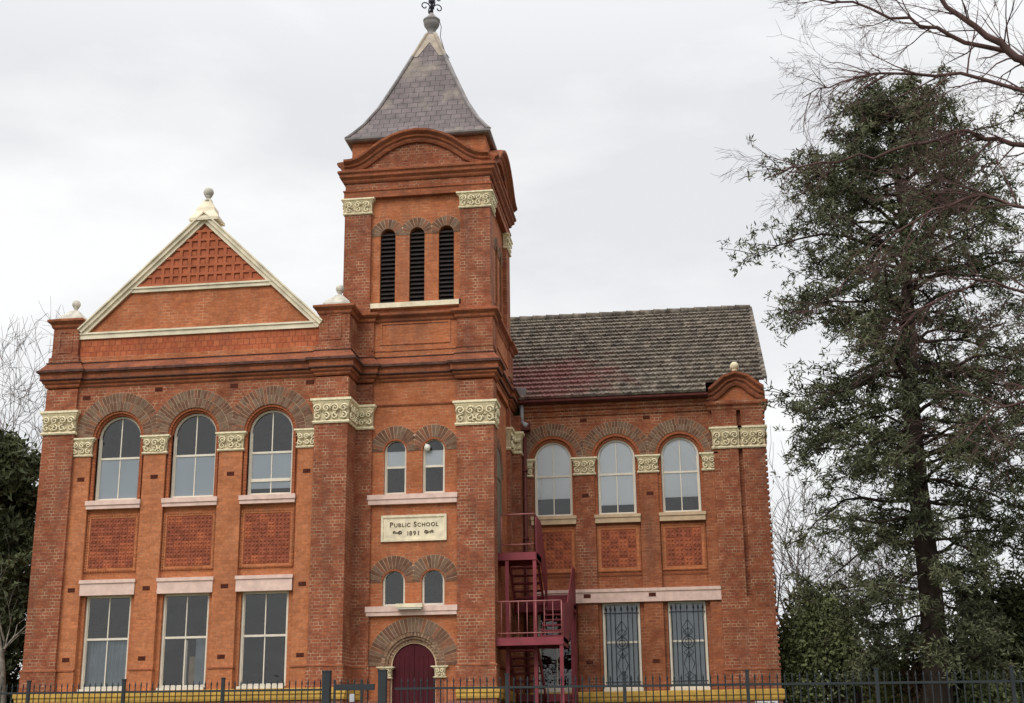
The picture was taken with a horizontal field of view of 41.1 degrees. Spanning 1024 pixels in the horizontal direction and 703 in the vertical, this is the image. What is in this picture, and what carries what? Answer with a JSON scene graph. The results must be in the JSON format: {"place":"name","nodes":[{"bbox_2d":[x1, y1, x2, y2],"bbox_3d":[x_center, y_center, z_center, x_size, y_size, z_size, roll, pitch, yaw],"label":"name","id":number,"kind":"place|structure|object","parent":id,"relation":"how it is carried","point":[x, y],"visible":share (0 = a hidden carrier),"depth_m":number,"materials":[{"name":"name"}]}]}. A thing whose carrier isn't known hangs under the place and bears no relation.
{"place":"outdoors","nodes":[
{"label":"outdoors","id":0,"kind":"place"},
{"bbox_2d":[0,0,1023,687],"label":"sky","id":1,"kind":"structure","parent":0,"point":[609,117],"materials":[{"name":"white"}]},
{"bbox_3d":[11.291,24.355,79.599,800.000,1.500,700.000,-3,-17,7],"label":"ground","id":2,"kind":"structure","parent":0,"visible":0},
{"bbox_2d":[0,532,26,702],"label":"pale trunk tree","id":3,"kind":"object","parent":2,"relation":"on","point":[2,671],"visible":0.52,"depth_m":40.56,"materials":[{"name":"grey plant"}]},
{"bbox_2d":[0,423,40,702],"bbox_3d":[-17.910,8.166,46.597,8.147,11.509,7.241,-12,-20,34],"label":"evergreen tree","id":4,"kind":"object","parent":2,"relation":"on","point":[19,464],"visible":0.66,"depth_m":45.78,"materials":[{"name":"green plant"}]},
{"bbox_2d":[0,296,64,483],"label":"bare tree","id":5,"kind":"object","parent":2,"relation":"on","point":[11,393],"visible":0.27,"depth_m":61.95,"materials":[{"name":"grey plant"}]},
{"bbox_2d":[12,0,784,702],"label":"school building","id":6,"kind":"structure","parent":2,"relation":"on","point":[254,470],"depth_m":37.39,"materials":[{"name":"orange brick"}]},
{"bbox_2d":[80,595,131,688],"bbox_3d":[-10.492,7.567,35.464,1.240,2.370,0.239,-3,-17,7],"label":"window","id":7,"kind":"structure","parent":6,"relation":"in","point":[107,661],"depth_m":35.41,"materials":[{"name":"beige paint"}]},
{"bbox_2d":[95,417,140,500],"bbox_3d":[-10.555,2.901,36.786,1.220,2.310,0.120,-3,-17,7],"label":"window","id":8,"kind":"structure","parent":6,"relation":"in","point":[117,478],"depth_m":36.68,"materials":[{"name":"grey glass"}]},
{"bbox_2d":[159,593,209,687],"bbox_3d":[-8.408,7.449,35.147,1.240,2.370,0.130,-3,-17,7],"label":"window","id":9,"kind":"structure","parent":6,"relation":"in","point":[186,642],"depth_m":35.12,"materials":[{"name":"beige paint"}]},
{"bbox_2d":[171,414,215,497],"bbox_3d":[-8.464,2.798,36.521,1.220,2.310,0.120,-3,-17,7],"label":"window","id":10,"kind":"structure","parent":6,"relation":"in","point":[192,475],"depth_m":36.41,"materials":[{"name":"grey glass"}]},
{"bbox_2d":[239,591,288,685],"bbox_3d":[-6.318,7.344,34.877,1.240,2.370,0.120,-3,-17,7],"label":"window","id":11,"kind":"structure","parent":6,"relation":"in","point":[243,635],"depth_m":34.86,"materials":[{"name":"beige paint"}]},
{"bbox_2d":[247,410,292,494],"bbox_3d":[-6.373,2.694,36.256,1.220,2.310,0.120,-3,-17,7],"label":"window","id":12,"kind":"structure","parent":6,"relation":"in","point":[270,469],"depth_m":36.16,"materials":[{"name":"beige paint"}]},
{"bbox_2d":[383,571,404,605],"bbox_3d":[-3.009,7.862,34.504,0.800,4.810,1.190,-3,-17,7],"label":"window","id":13,"kind":"structure","parent":6,"relation":"in","point":[384,581],"depth_m":35.52,"materials":[{"name":"beige paint"}]},
{"bbox_2d":[384,441,405,494],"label":"window","id":14,"kind":"structure","parent":6,"relation":"in","point":[393,460],"depth_m":36.53,"materials":[{"name":"beige paint"}]},
{"bbox_2d":[390,642,437,702],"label":"door","id":15,"kind":"structure","parent":6,"relation":"in","point":[412,660],"depth_m":34.91,"materials":[{"name":"red paint"}]},
{"bbox_2d":[422,570,443,604],"bbox_3d":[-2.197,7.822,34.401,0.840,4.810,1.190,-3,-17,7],"label":"window","id":16,"kind":"structure","parent":6,"relation":"in","point":[423,581],"depth_m":35.37,"materials":[{"name":"beige paint"}]},
{"bbox_2d":[423,440,444,492],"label":"window","id":17,"kind":"structure","parent":6,"relation":"in","point":[433,458],"depth_m":36.39,"materials":[{"name":"beige paint"}]},
{"bbox_2d":[497,448,501,552],"bbox_3d":[-0.438,4.092,37.109,0.110,3.020,1.480,-3,-17,7],"label":"upper door","id":18,"kind":"structure","parent":6,"relation":"in","point":[499,483],"depth_m":37.47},
{"bbox_2d":[535,442,572,516],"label":"window","id":19,"kind":"structure","parent":6,"relation":"in","point":[553,463],"depth_m":40.27,"materials":[{"name":"glass"}]},
{"bbox_2d":[538,615,571,689],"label":"window","id":20,"kind":"structure","parent":6,"relation":"in","point":[539,616],"depth_m":38.84,"materials":[{"name":"beige paint"}]},
{"bbox_2d":[597,440,636,513],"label":"window","id":21,"kind":"structure","parent":6,"relation":"in","point":[616,458],"depth_m":40.00,"materials":[{"name":"grey glass"}]},
{"bbox_2d":[602,602,642,687],"bbox_3d":[3.133,8.336,38.669,1.060,2.370,0.295,-3,-17,7],"label":"window","id":22,"kind":"structure","parent":6,"relation":"in","point":[621,624],"depth_m":38.70,"materials":[{"name":"grey glass"}]},
{"bbox_2d":[661,437,700,511],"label":"window","id":23,"kind":"structure","parent":6,"relation":"in","point":[680,472],"depth_m":39.80,"materials":[{"name":"grey glass"}]},
{"bbox_2d":[668,601,709,686],"bbox_3d":[4.976,8.245,38.436,1.060,2.370,0.295,-3,-17,7],"label":"window","id":24,"kind":"structure","parent":6,"relation":"in","point":[687,622],"depth_m":38.47,"materials":[{"name":"grey glass"}]},
{"bbox_2d":[0,666,1023,702],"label":"fence","id":25,"kind":"object","parent":2,"relation":"on","point":[327,683],"visible":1,"depth_m":25.08,"materials":[{"name":"black metal"}]},
{"bbox_2d":[333,679,374,702],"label":"gate","id":26,"kind":"structure","parent":25,"relation":"attached to","point":[361,686],"depth_m":26.12,"materials":[{"name":"black metal"}]},
{"bbox_2d":[496,513,578,702],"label":"fire stair","id":27,"kind":"object","parent":2,"relation":"on","point":[545,605],"visible":0.93,"depth_m":36.31,"materials":[{"name":"red metal"}]},
{"bbox_2d":[755,701,777,702],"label":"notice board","id":28,"kind":"object","parent":2,"relation":"on","point":[767,702],"visible":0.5,"depth_m":37.17,"materials":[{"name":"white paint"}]},
{"bbox_2d":[777,580,866,702],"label":"ivy shrub","id":29,"kind":"object","parent":2,"relation":"on","point":[802,652],"visible":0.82,"depth_m":39.06,"materials":[{"name":"green plant"}]},
{"bbox_2d":[765,427,899,678],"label":"bare tree","id":30,"kind":"object","parent":2,"relation":"on","point":[789,552],"visible":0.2,"depth_m":56.00,"materials":[{"name":"grey plant"}]},
{"bbox_2d":[814,684,874,702],"bbox_3d":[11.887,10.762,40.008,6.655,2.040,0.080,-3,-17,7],"label":"shrub","id":31,"kind":"object","parent":2,"relation":"on","point":[857,694],"visible":0.02,"depth_m":40.38,"materials":[{"name":"green plant"}]},
{"bbox_2d":[771,442,937,625],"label":"bare tree","id":32,"kind":"object","parent":2,"relation":"on","point":[792,569],"visible":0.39,"depth_m":51.29,"materials":[{"name":"grey plant"}]},
{"bbox_2d":[827,638,900,699],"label":"shrub","id":33,"kind":"object","parent":2,"relation":"on","point":[870,667],"visible":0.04,"depth_m":41.22,"materials":[{"name":"green plant"}]},
{"bbox_2d":[710,0,1023,518],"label":"bare tree","id":34,"kind":"object","parent":2,"relation":"on","point":[1006,49],"visible":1,"depth_m":26.17,"materials":[{"name":"brown plant"}]},
{"bbox_2d":[717,60,1023,702],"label":"conifer tree","id":35,"kind":"object","parent":2,"relation":"on","point":[923,526],"visible":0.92,"depth_m":35.29,"materials":[{"name":"green plant"}]},
{"bbox_2d":[776,486,973,658],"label":"bare tree","id":36,"kind":"object","parent":2,"relation":"on","point":[853,564],"visible":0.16,"depth_m":54.48,"materials":[{"name":"grey plant"}]},
{"bbox_2d":[860,659,913,702],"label":"shrub","id":37,"kind":"object","parent":2,"relation":"on","point":[889,691],"visible":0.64,"depth_m":35.83,"materials":[{"name":"green plant"}]},
{"bbox_2d":[896,660,958,702],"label":"shrub","id":38,"kind":"object","parent":2,"relation":"on","point":[919,677],"visible":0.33,"depth_m":35.59,"materials":[{"name":"green plant"}]},
{"bbox_2d":[892,640,986,702],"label":"shrub","id":39,"kind":"object","parent":2,"relation":"on","point":[913,658],"visible":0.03,"depth_m":36.94,"materials":[{"name":"green plant"}]},
{"bbox_2d":[947,569,1023,702],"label":"shrub","id":40,"kind":"object","parent":2,"relation":"on","point":[1015,616],"visible":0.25,"depth_m":36.16,"materials":[{"name":"green plant"}]},
{"bbox_2d":[953,659,1021,702],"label":"shrub","id":41,"kind":"object","parent":2,"relation":"on","point":[985,692],"visible":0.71,"depth_m":34.55,"materials":[{"name":"green plant"}]},
{"bbox_2d":[955,255,1023,610],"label":"conifer tree","id":42,"kind":"object","parent":2,"relation":"on","point":[1011,306],"visible":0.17,"depth_m":39.79,"materials":[{"name":"green plant"}]}
]}

